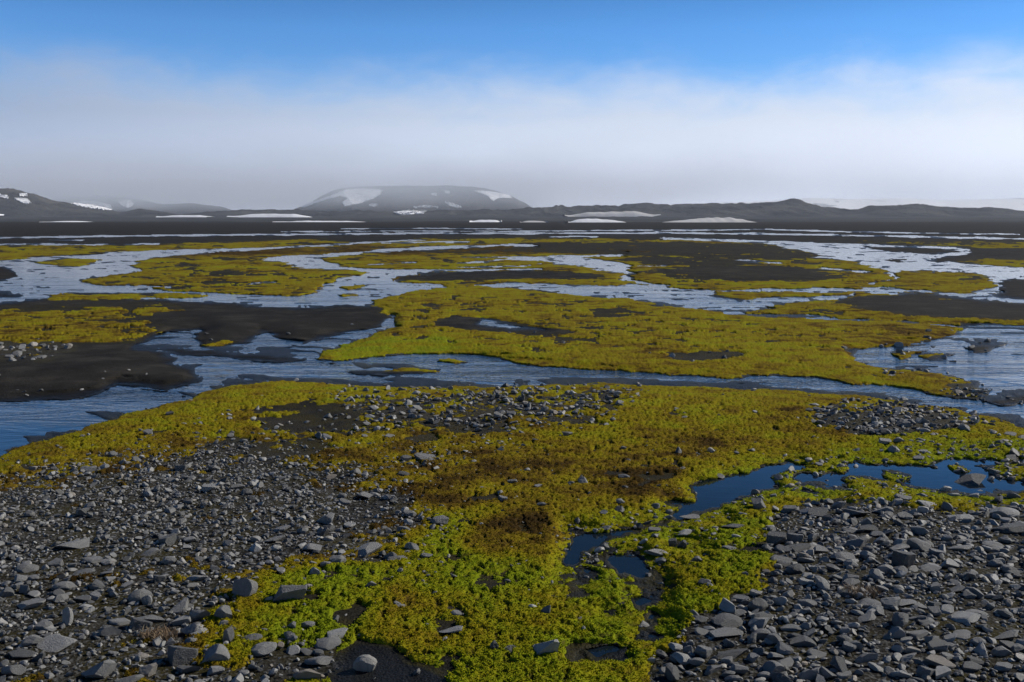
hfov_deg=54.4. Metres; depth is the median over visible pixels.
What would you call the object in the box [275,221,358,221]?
snow patch
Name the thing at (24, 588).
stone
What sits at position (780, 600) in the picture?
stone
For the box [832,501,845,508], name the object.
stone
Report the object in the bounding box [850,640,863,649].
stone
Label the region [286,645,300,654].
stone
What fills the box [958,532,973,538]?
stone
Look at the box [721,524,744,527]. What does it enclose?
stone
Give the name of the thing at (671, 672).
stone
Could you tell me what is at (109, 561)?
stone
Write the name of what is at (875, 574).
stone
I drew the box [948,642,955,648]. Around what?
stone
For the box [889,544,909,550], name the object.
stone
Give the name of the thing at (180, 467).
stone
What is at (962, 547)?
stone
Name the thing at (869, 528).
stone
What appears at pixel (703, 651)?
stone
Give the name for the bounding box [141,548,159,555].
stone
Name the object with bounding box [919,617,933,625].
stone
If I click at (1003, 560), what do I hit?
stone
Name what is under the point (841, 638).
stone
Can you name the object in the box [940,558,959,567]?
stone
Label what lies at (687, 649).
stone
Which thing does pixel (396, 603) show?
stone
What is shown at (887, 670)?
stone
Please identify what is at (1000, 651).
stone
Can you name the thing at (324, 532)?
stone
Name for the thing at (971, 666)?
stone
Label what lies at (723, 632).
stone
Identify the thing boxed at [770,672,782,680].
stone
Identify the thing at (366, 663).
stone
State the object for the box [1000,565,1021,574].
stone
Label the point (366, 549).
stone
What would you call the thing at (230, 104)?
sky
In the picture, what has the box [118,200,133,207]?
snow patch
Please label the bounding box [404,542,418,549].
stone
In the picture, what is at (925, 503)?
stone
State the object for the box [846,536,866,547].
stone
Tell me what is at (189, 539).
stone
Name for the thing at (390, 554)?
stone
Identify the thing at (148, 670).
stone
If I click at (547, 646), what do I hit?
stone
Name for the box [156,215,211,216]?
snow patch
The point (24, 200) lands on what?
snow patch
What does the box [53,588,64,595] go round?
stone
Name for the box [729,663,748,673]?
stone
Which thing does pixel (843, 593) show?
stone
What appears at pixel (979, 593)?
stone
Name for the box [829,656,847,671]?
stone
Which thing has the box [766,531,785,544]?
stone
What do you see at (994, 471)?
stone
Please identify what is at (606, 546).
stone
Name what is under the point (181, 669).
stone
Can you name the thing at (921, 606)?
stone
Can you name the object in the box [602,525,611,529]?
stone
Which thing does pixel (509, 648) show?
stone
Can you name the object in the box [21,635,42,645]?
stone
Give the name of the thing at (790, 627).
stone
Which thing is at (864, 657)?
stone
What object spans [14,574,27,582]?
stone
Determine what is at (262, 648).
stone
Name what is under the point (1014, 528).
stone
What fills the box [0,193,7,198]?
snow patch
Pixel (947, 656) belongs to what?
stone
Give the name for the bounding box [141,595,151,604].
stone
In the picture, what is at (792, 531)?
stone
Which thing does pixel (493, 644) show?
stone
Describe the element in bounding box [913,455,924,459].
stone
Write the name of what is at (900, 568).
stone
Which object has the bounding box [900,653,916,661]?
stone
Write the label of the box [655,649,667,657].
stone
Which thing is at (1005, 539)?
stone
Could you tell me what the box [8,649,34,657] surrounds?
stone
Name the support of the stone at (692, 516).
on the moss
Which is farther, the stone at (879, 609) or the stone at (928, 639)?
the stone at (879, 609)
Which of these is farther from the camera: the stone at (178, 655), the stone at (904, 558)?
the stone at (904, 558)
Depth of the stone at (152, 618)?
6.09 m
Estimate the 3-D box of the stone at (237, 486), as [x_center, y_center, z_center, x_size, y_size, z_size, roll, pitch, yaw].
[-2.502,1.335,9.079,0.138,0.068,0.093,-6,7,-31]
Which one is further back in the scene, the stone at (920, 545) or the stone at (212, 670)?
the stone at (920, 545)
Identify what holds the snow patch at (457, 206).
on the hills
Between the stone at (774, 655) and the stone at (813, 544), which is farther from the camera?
the stone at (813, 544)
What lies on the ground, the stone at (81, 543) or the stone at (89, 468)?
the stone at (81, 543)
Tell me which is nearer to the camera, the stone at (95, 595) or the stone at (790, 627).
the stone at (790, 627)
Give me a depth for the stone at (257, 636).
5.82 m
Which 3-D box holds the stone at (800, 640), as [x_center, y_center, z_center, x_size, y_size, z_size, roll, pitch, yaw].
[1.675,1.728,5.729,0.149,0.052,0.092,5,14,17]
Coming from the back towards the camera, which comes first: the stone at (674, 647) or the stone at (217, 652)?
the stone at (674, 647)
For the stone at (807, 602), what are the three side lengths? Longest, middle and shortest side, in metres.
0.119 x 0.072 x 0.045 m
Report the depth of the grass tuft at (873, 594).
6.32 m
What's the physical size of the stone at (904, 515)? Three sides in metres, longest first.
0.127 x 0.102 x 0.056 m
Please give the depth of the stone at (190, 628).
5.91 m
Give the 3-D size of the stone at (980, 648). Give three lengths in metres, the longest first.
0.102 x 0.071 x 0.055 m
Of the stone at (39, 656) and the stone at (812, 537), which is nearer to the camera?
the stone at (39, 656)
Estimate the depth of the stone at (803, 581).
6.53 m
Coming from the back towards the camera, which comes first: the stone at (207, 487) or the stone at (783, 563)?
the stone at (207, 487)
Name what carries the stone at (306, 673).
on the ground
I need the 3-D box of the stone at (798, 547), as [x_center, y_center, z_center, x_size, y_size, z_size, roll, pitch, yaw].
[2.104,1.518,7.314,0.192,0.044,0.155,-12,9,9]
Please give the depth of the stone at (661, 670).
5.50 m
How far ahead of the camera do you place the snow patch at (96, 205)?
2535.13 m
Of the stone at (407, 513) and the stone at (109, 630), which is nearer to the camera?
the stone at (109, 630)
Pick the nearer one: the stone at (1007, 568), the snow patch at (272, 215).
the stone at (1007, 568)
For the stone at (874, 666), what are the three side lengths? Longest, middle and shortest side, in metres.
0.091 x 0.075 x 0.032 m
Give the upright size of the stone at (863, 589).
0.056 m
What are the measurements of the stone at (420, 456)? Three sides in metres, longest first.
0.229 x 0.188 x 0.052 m
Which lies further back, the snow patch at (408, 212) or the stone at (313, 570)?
the snow patch at (408, 212)
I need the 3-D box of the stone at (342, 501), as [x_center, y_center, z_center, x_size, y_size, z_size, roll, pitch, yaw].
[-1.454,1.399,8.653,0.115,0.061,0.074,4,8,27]
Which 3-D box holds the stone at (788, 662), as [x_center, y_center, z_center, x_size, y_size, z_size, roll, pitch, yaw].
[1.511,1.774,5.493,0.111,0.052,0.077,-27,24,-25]
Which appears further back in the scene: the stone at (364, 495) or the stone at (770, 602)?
the stone at (364, 495)
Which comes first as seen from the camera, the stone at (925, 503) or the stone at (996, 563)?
the stone at (996, 563)
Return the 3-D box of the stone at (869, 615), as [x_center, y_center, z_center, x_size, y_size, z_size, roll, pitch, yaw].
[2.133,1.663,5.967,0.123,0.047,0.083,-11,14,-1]
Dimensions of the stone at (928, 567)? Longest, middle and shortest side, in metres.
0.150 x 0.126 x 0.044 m
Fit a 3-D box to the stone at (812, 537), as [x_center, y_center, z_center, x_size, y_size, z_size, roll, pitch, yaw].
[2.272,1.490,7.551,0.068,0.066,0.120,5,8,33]
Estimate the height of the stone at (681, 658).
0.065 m
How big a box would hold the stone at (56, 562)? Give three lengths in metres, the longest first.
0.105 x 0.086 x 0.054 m
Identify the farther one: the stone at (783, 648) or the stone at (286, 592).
the stone at (286, 592)
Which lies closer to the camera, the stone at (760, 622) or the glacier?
the stone at (760, 622)
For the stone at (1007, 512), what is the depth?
8.19 m
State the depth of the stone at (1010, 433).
11.35 m
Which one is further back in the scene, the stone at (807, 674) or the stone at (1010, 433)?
the stone at (1010, 433)
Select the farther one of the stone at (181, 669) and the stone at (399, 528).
the stone at (399, 528)
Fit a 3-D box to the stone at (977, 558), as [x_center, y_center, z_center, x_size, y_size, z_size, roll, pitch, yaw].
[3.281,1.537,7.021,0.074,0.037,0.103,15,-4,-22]
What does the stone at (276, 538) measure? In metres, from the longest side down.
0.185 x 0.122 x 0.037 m
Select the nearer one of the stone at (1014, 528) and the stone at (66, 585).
the stone at (66, 585)
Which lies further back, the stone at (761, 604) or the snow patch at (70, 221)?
the snow patch at (70, 221)
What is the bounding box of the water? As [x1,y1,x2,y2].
[0,228,1023,668]
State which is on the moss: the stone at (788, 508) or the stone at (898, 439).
the stone at (898, 439)
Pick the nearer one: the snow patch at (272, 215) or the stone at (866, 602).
the stone at (866, 602)
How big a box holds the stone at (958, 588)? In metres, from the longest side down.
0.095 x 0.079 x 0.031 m
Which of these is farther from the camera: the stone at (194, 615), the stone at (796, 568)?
the stone at (796, 568)
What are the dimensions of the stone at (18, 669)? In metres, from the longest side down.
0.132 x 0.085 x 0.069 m
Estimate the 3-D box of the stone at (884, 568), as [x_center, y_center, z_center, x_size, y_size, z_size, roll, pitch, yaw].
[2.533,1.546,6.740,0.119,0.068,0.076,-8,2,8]
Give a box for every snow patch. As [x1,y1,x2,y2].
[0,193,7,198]
[14,198,30,203]
[54,221,87,221]
[71,201,111,209]
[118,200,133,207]
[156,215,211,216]
[227,214,309,216]
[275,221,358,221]
[301,188,381,206]
[394,210,426,214]
[413,205,437,207]
[445,201,461,208]
[469,220,501,221]
[474,190,511,200]
[565,211,660,216]
[571,219,621,221]
[668,217,752,221]
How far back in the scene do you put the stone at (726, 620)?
6.00 m
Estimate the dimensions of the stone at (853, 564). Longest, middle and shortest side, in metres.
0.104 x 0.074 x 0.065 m
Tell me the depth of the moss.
11.50 m
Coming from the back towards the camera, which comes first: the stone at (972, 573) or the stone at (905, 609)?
the stone at (972, 573)
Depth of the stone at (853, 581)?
6.50 m
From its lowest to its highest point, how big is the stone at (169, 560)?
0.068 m
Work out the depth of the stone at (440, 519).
8.02 m
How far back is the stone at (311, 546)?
7.36 m
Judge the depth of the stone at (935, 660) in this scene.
5.46 m
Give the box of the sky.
[0,0,1023,209]
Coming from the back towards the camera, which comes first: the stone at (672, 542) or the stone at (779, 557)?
the stone at (672, 542)
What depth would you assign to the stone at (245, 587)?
6.43 m
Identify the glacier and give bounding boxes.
[669,198,1023,210]
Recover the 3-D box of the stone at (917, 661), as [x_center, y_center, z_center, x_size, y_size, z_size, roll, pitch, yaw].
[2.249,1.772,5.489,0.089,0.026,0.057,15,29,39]
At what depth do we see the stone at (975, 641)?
5.68 m
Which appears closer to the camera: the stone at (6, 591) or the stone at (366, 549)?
the stone at (6, 591)
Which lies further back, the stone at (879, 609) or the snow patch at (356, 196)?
the snow patch at (356, 196)
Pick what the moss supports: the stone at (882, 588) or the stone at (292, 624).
the stone at (292, 624)
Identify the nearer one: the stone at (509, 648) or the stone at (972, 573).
the stone at (509, 648)
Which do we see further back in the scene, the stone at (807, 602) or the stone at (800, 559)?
the stone at (800, 559)
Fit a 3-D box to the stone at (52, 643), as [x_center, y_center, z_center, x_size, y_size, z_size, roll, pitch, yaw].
[-2.646,1.757,5.774,0.237,0.047,0.167,0,20,13]
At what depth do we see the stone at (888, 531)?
7.64 m
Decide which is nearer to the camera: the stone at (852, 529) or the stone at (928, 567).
the stone at (928, 567)
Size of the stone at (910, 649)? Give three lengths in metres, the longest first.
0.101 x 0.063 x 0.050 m
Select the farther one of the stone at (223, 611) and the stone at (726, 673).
the stone at (223, 611)
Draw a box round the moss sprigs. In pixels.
[0,387,1023,681]
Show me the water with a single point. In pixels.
(996, 370)
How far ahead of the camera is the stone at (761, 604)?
6.17 m
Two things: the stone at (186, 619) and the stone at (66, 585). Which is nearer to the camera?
the stone at (186, 619)
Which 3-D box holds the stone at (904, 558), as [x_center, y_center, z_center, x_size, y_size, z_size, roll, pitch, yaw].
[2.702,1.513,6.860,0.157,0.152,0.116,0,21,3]
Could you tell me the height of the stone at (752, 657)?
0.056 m
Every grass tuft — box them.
[137,622,181,641]
[840,582,881,598]
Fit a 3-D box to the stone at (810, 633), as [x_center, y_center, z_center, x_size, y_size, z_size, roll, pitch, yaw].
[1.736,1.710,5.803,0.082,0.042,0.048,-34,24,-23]
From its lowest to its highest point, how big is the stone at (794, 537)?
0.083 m
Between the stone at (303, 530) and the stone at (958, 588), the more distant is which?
the stone at (303, 530)
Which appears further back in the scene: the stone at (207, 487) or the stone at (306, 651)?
the stone at (207, 487)
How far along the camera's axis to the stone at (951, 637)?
5.74 m
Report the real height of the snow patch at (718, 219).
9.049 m
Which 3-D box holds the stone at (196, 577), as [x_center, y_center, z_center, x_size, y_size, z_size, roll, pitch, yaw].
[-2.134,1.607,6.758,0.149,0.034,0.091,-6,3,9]
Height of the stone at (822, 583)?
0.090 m
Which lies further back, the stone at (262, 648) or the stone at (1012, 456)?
the stone at (1012, 456)
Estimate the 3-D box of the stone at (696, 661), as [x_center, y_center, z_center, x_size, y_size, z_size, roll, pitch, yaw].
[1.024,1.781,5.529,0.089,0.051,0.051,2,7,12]
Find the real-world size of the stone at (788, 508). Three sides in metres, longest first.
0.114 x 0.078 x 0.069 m
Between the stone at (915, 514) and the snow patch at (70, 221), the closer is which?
the stone at (915, 514)
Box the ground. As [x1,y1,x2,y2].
[0,222,1023,681]
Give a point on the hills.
(391, 200)
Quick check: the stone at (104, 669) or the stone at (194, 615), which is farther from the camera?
the stone at (194, 615)
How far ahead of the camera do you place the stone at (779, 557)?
7.03 m
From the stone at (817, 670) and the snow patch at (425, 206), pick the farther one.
the snow patch at (425, 206)
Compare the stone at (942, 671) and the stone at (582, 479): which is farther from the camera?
the stone at (582, 479)
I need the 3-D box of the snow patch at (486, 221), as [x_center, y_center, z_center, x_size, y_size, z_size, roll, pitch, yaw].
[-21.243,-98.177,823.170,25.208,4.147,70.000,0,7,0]
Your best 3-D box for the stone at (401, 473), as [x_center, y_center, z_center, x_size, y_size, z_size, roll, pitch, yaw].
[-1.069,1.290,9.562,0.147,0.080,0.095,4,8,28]
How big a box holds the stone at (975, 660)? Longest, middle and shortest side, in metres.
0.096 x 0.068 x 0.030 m
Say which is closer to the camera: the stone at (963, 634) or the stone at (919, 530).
the stone at (963, 634)
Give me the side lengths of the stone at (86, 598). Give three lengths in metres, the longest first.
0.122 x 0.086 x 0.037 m
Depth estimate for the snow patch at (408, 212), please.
2163.70 m
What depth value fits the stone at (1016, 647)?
5.62 m
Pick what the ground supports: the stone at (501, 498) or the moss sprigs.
the moss sprigs
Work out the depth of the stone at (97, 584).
6.55 m
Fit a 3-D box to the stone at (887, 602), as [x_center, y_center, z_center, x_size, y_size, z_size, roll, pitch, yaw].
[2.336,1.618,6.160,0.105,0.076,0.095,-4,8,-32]
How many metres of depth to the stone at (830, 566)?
6.79 m
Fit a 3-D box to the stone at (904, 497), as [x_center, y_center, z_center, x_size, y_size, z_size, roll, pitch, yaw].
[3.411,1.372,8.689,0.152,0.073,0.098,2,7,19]
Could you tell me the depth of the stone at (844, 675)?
5.34 m
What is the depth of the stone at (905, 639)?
5.72 m
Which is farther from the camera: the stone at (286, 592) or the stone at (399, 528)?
the stone at (399, 528)
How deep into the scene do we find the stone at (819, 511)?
8.23 m
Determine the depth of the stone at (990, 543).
7.34 m
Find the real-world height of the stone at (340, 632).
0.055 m
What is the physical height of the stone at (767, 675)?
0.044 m
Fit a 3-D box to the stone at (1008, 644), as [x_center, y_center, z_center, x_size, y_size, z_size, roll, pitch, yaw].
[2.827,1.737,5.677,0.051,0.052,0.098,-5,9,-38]
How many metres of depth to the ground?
14.59 m
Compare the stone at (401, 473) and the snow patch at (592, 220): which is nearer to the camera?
the stone at (401, 473)
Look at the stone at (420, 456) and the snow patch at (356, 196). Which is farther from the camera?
the snow patch at (356, 196)
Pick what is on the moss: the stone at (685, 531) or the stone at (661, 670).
the stone at (685, 531)
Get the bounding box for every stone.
[0,587,13,596]
[1,664,26,674]
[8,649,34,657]
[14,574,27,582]
[15,563,38,572]
[16,598,45,609]
[19,585,29,592]
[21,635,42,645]
[27,575,38,580]
[33,619,52,629]
[34,653,45,660]
[36,634,76,652]
[48,558,63,566]
[52,593,68,602]
[53,581,77,589]
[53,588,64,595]
[56,537,89,548]
[62,607,72,625]
[72,568,95,575]
[73,595,90,601]
[76,508,86,515]
[81,660,116,677]
[82,466,96,472]
[83,556,103,563]
[89,579,104,589]
[90,591,100,600]
[99,464,108,468]
[99,625,121,635]
[100,558,116,564]
[109,618,130,625]
[114,674,144,681]
[127,588,152,601]
[130,617,152,630]
[137,614,164,621]
[139,662,157,676]
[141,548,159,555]
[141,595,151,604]
[153,575,165,582]
[158,533,176,545]
[162,556,176,564]
[167,645,197,665]
[170,597,188,613]
[171,615,190,625]
[175,465,187,470]
[176,665,200,673]
[180,623,198,634]
[183,536,195,541]
[184,637,195,643]
[186,575,207,580]
[189,610,210,620]
[191,628,208,634]
[201,484,215,491]
[201,644,229,663]
[207,666,224,675]
[214,605,231,618]
[222,627,233,642]
[230,484,244,489]
[232,578,257,596]
[242,633,262,644]
[251,642,276,655]
[263,535,284,541]
[273,525,290,531]
[273,585,306,601]
[285,621,295,627]
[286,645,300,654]
[293,669,320,680]
[296,527,306,533]
[300,648,312,655]
[301,621,314,627]
[302,543,321,550]
[304,656,333,664]
[309,567,319,574]
[312,649,323,655]
[314,637,340,649]
[316,512,334,523]
[317,527,329,536]
[327,628,347,637]
[329,555,345,562]
[338,498,351,504]
[353,654,376,671]
[354,542,381,557]
[356,492,372,497]
[366,581,376,587]
[383,552,396,559]
[387,555,407,560]
[393,601,404,606]
[397,471,408,475]
[397,526,409,531]
[403,510,416,516]
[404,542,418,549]
[414,453,435,459]
[421,553,432,557]
[430,515,448,524]
[439,626,462,632]
[490,640,498,649]
[498,495,507,501]
[504,645,516,652]
[507,479,516,482]
[533,639,558,654]
[578,476,587,482]
[600,543,609,549]
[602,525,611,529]
[639,620,648,626]
[646,549,668,555]
[648,527,660,531]
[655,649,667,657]
[659,667,664,674]
[665,664,679,680]
[668,538,676,546]
[668,642,682,651]
[671,652,692,665]
[677,540,686,548]
[678,514,699,518]
[678,529,691,534]
[683,645,693,653]
[688,658,703,664]
[692,556,701,561]
[693,645,711,657]
[694,615,706,621]
[694,627,709,634]
[704,665,721,674]
[708,627,742,637]
[711,613,743,626]
[717,648,747,659]
[719,598,735,613]
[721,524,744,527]
[721,670,734,676]
[722,545,735,549]
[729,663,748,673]
[730,594,749,602]
[746,652,758,662]
[748,598,767,611]
[748,617,769,628]
[750,589,760,595]
[750,612,772,619]
[751,498,765,508]
[754,628,770,638]
[757,671,771,678]
[762,660,784,671]
[765,599,773,607]
[766,526,775,530]
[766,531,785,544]
[766,633,782,643]
[767,652,783,658]
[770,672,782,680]
[771,555,792,562]
[772,597,787,604]
[775,544,791,551]
[776,560,790,566]
[776,641,793,654]
[778,656,793,668]
[780,624,803,630]
[783,505,796,512]
[786,533,803,542]
[786,543,810,551]
[786,563,804,573]
[787,530,800,533]
[787,633,799,636]
[790,635,815,646]
[792,609,806,613]
[797,557,814,561]
[797,599,816,606]
[798,669,815,679]
[799,578,813,584]
[803,628,815,636]
[807,533,818,541]
[807,648,826,657]
[808,507,827,516]
[809,542,816,548]
[811,666,821,676]
[813,544,828,552]
[814,575,829,590]
[820,666,836,678]
[826,563,839,570]
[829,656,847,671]
[830,551,855,558]
[831,574,841,579]
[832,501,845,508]
[835,670,851,678]
[836,635,852,642]
[838,588,857,596]
[842,573,858,580]
[842,641,855,651]
[843,508,867,515]
[843,527,857,532]
[843,560,858,567]
[843,578,859,586]
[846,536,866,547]
[850,610,863,614]
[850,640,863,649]
[854,652,878,662]
[857,517,871,524]
[857,598,880,607]
[858,610,875,621]
[859,524,877,531]
[859,550,875,559]
[859,587,870,594]
[867,605,884,614]
[867,662,882,671]
[869,531,883,536]
[869,569,884,580]
[872,506,893,512]
[874,585,888,591]
[877,564,893,573]
[878,438,891,443]
[880,596,900,608]
[883,529,893,534]
[883,666,894,676]
[888,626,905,637]
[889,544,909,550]
[891,550,915,567]
[891,670,910,677]
[892,538,906,544]
[892,612,908,626]
[893,437,904,441]
[893,566,907,572]
[894,493,911,500]
[897,511,913,519]
[899,599,916,606]
[900,608,911,611]
[900,636,912,642]
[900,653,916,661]
[904,646,920,652]
[906,538,931,551]
[907,629,927,639]
[910,512,921,517]
[910,526,928,534]
[912,658,928,665]
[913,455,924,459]
[913,603,926,608]
[916,666,934,676]
[917,500,936,505]
[917,563,940,571]
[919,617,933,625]
[923,654,955,668]
[924,636,938,642]
[927,606,941,615]
[927,638,948,651]
[929,548,945,555]
[930,582,940,591]
[935,666,951,679]
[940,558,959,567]
[940,604,953,613]
[941,652,953,659]
[943,633,956,641]
[947,514,973,520]
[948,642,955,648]
[949,545,971,550]
[950,585,964,591]
[950,611,980,622]
[953,629,970,639]
[954,473,985,485]
[957,424,969,430]
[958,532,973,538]
[961,661,981,671]
[963,589,976,598]
[964,587,983,597]
[966,569,977,579]
[966,609,987,614]
[967,655,984,664]
[970,637,985,645]
[973,556,983,561]
[974,642,987,655]
[981,545,991,552]
[982,540,1004,547]
[988,468,1001,474]
[988,559,1002,566]
[989,507,1019,517]
[990,546,1002,552]
[990,558,1005,563]
[990,646,1012,655]
[991,522,1023,533]
[994,630,1018,639]
[994,662,1012,671]
[996,609,1012,617]
[999,536,1014,542]
[999,640,1014,650]
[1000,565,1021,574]
[1004,432,1016,435]
[1006,454,1016,460]
[1012,643,1023,652]
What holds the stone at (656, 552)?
on the moss
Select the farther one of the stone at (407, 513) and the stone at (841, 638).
the stone at (407, 513)
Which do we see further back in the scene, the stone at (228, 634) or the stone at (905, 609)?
the stone at (905, 609)
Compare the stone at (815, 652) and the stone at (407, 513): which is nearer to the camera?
the stone at (815, 652)
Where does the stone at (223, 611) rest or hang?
on the moss
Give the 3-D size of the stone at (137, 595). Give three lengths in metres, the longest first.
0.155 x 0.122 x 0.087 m
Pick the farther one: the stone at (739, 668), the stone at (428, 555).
the stone at (428, 555)
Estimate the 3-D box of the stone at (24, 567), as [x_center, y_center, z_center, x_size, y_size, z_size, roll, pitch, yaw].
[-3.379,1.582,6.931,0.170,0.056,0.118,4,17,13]
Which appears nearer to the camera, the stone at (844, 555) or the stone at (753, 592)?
the stone at (753, 592)
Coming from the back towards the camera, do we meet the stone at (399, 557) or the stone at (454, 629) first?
the stone at (399, 557)
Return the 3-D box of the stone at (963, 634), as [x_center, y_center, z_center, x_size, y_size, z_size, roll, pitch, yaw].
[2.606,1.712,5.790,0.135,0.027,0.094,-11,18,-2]
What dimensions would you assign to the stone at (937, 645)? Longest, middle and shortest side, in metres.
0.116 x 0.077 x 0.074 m
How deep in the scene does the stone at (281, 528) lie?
7.82 m
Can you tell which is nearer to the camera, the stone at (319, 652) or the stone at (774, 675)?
the stone at (774, 675)
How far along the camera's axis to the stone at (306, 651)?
5.67 m
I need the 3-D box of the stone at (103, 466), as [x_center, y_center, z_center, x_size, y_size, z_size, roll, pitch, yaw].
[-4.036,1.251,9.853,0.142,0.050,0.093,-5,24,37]
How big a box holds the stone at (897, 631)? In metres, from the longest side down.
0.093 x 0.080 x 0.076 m
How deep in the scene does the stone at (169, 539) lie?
7.44 m
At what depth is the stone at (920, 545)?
7.23 m
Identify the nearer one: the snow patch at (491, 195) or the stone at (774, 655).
the stone at (774, 655)
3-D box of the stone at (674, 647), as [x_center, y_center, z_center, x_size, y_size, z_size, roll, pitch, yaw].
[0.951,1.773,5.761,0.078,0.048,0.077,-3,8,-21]
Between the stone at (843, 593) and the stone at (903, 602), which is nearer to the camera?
the stone at (903, 602)
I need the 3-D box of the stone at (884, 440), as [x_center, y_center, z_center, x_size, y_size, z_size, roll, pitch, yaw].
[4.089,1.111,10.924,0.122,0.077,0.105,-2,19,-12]
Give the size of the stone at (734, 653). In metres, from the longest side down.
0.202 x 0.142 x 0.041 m
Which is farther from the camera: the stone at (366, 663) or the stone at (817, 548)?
the stone at (817, 548)
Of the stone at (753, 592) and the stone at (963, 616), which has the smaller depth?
the stone at (963, 616)
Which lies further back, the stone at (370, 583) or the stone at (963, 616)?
the stone at (370, 583)
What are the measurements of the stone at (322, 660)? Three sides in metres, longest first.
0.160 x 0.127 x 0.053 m
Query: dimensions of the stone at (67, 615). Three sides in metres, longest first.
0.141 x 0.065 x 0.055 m
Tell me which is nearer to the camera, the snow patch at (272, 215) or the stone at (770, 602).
the stone at (770, 602)
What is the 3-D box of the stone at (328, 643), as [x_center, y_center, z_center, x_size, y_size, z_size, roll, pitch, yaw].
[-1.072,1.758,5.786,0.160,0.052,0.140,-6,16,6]
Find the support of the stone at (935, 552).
on the ground
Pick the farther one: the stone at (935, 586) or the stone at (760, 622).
the stone at (935, 586)
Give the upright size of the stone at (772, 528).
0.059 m
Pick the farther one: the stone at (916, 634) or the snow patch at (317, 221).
the snow patch at (317, 221)
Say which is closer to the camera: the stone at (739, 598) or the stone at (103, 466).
the stone at (739, 598)
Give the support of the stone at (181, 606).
on the ground
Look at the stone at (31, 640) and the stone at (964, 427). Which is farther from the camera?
the stone at (964, 427)
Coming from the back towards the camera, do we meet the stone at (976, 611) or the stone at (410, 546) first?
the stone at (410, 546)
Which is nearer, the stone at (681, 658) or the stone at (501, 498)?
the stone at (681, 658)
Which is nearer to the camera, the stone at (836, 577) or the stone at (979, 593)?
the stone at (979, 593)
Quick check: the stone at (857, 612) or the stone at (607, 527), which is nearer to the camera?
the stone at (857, 612)
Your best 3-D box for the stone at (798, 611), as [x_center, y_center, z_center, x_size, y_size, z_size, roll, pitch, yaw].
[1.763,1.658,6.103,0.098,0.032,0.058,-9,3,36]
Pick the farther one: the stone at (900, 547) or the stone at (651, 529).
the stone at (651, 529)
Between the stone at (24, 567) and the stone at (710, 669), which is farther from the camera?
the stone at (24, 567)
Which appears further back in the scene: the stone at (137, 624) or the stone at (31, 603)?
the stone at (31, 603)
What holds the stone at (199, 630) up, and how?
on the moss
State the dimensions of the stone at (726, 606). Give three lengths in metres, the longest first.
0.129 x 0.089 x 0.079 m
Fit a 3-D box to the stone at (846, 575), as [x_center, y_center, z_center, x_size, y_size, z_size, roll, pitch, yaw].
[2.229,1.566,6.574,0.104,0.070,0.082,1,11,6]
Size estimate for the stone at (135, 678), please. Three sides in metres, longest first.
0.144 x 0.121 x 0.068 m
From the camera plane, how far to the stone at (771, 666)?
5.40 m
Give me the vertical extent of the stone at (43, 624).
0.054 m
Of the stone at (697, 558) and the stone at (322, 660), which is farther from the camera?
the stone at (697, 558)
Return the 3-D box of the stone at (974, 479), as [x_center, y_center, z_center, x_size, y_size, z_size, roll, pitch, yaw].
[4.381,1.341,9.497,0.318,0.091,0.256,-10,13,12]
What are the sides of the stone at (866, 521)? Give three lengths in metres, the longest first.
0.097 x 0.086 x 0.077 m
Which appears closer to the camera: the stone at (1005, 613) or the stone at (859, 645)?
the stone at (859, 645)
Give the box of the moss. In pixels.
[0,238,1023,681]
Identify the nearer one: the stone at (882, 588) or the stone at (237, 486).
the stone at (882, 588)
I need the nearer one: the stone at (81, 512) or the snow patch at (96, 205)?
the stone at (81, 512)
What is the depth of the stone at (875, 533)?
7.60 m
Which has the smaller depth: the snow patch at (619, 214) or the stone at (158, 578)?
the stone at (158, 578)
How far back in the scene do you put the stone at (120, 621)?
6.06 m
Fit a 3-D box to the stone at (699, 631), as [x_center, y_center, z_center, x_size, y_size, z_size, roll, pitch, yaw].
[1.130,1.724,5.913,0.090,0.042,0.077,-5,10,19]
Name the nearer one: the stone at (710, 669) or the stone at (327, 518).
the stone at (710, 669)
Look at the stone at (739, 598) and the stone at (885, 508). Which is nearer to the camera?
the stone at (739, 598)
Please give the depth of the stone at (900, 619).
5.88 m
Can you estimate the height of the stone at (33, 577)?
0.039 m
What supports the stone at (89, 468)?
on the moss
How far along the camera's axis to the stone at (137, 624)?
5.98 m
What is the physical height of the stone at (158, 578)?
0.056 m
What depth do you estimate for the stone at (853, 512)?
8.21 m
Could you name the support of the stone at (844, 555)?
on the ground
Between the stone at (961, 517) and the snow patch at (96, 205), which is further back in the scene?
the snow patch at (96, 205)
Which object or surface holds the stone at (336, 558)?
on the moss
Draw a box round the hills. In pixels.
[0,185,1023,221]
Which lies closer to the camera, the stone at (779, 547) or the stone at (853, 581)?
the stone at (853, 581)
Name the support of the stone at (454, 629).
on the ground
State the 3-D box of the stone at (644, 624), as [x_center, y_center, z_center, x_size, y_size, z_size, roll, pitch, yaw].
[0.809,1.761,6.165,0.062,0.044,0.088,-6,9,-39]
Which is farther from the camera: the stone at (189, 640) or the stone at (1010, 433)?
the stone at (1010, 433)
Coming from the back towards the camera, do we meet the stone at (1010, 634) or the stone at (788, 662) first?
the stone at (1010, 634)
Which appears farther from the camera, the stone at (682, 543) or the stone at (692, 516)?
the stone at (692, 516)
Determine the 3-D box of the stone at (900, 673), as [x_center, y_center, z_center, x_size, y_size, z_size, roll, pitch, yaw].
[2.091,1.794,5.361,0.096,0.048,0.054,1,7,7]
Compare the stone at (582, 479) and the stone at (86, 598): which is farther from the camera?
the stone at (582, 479)

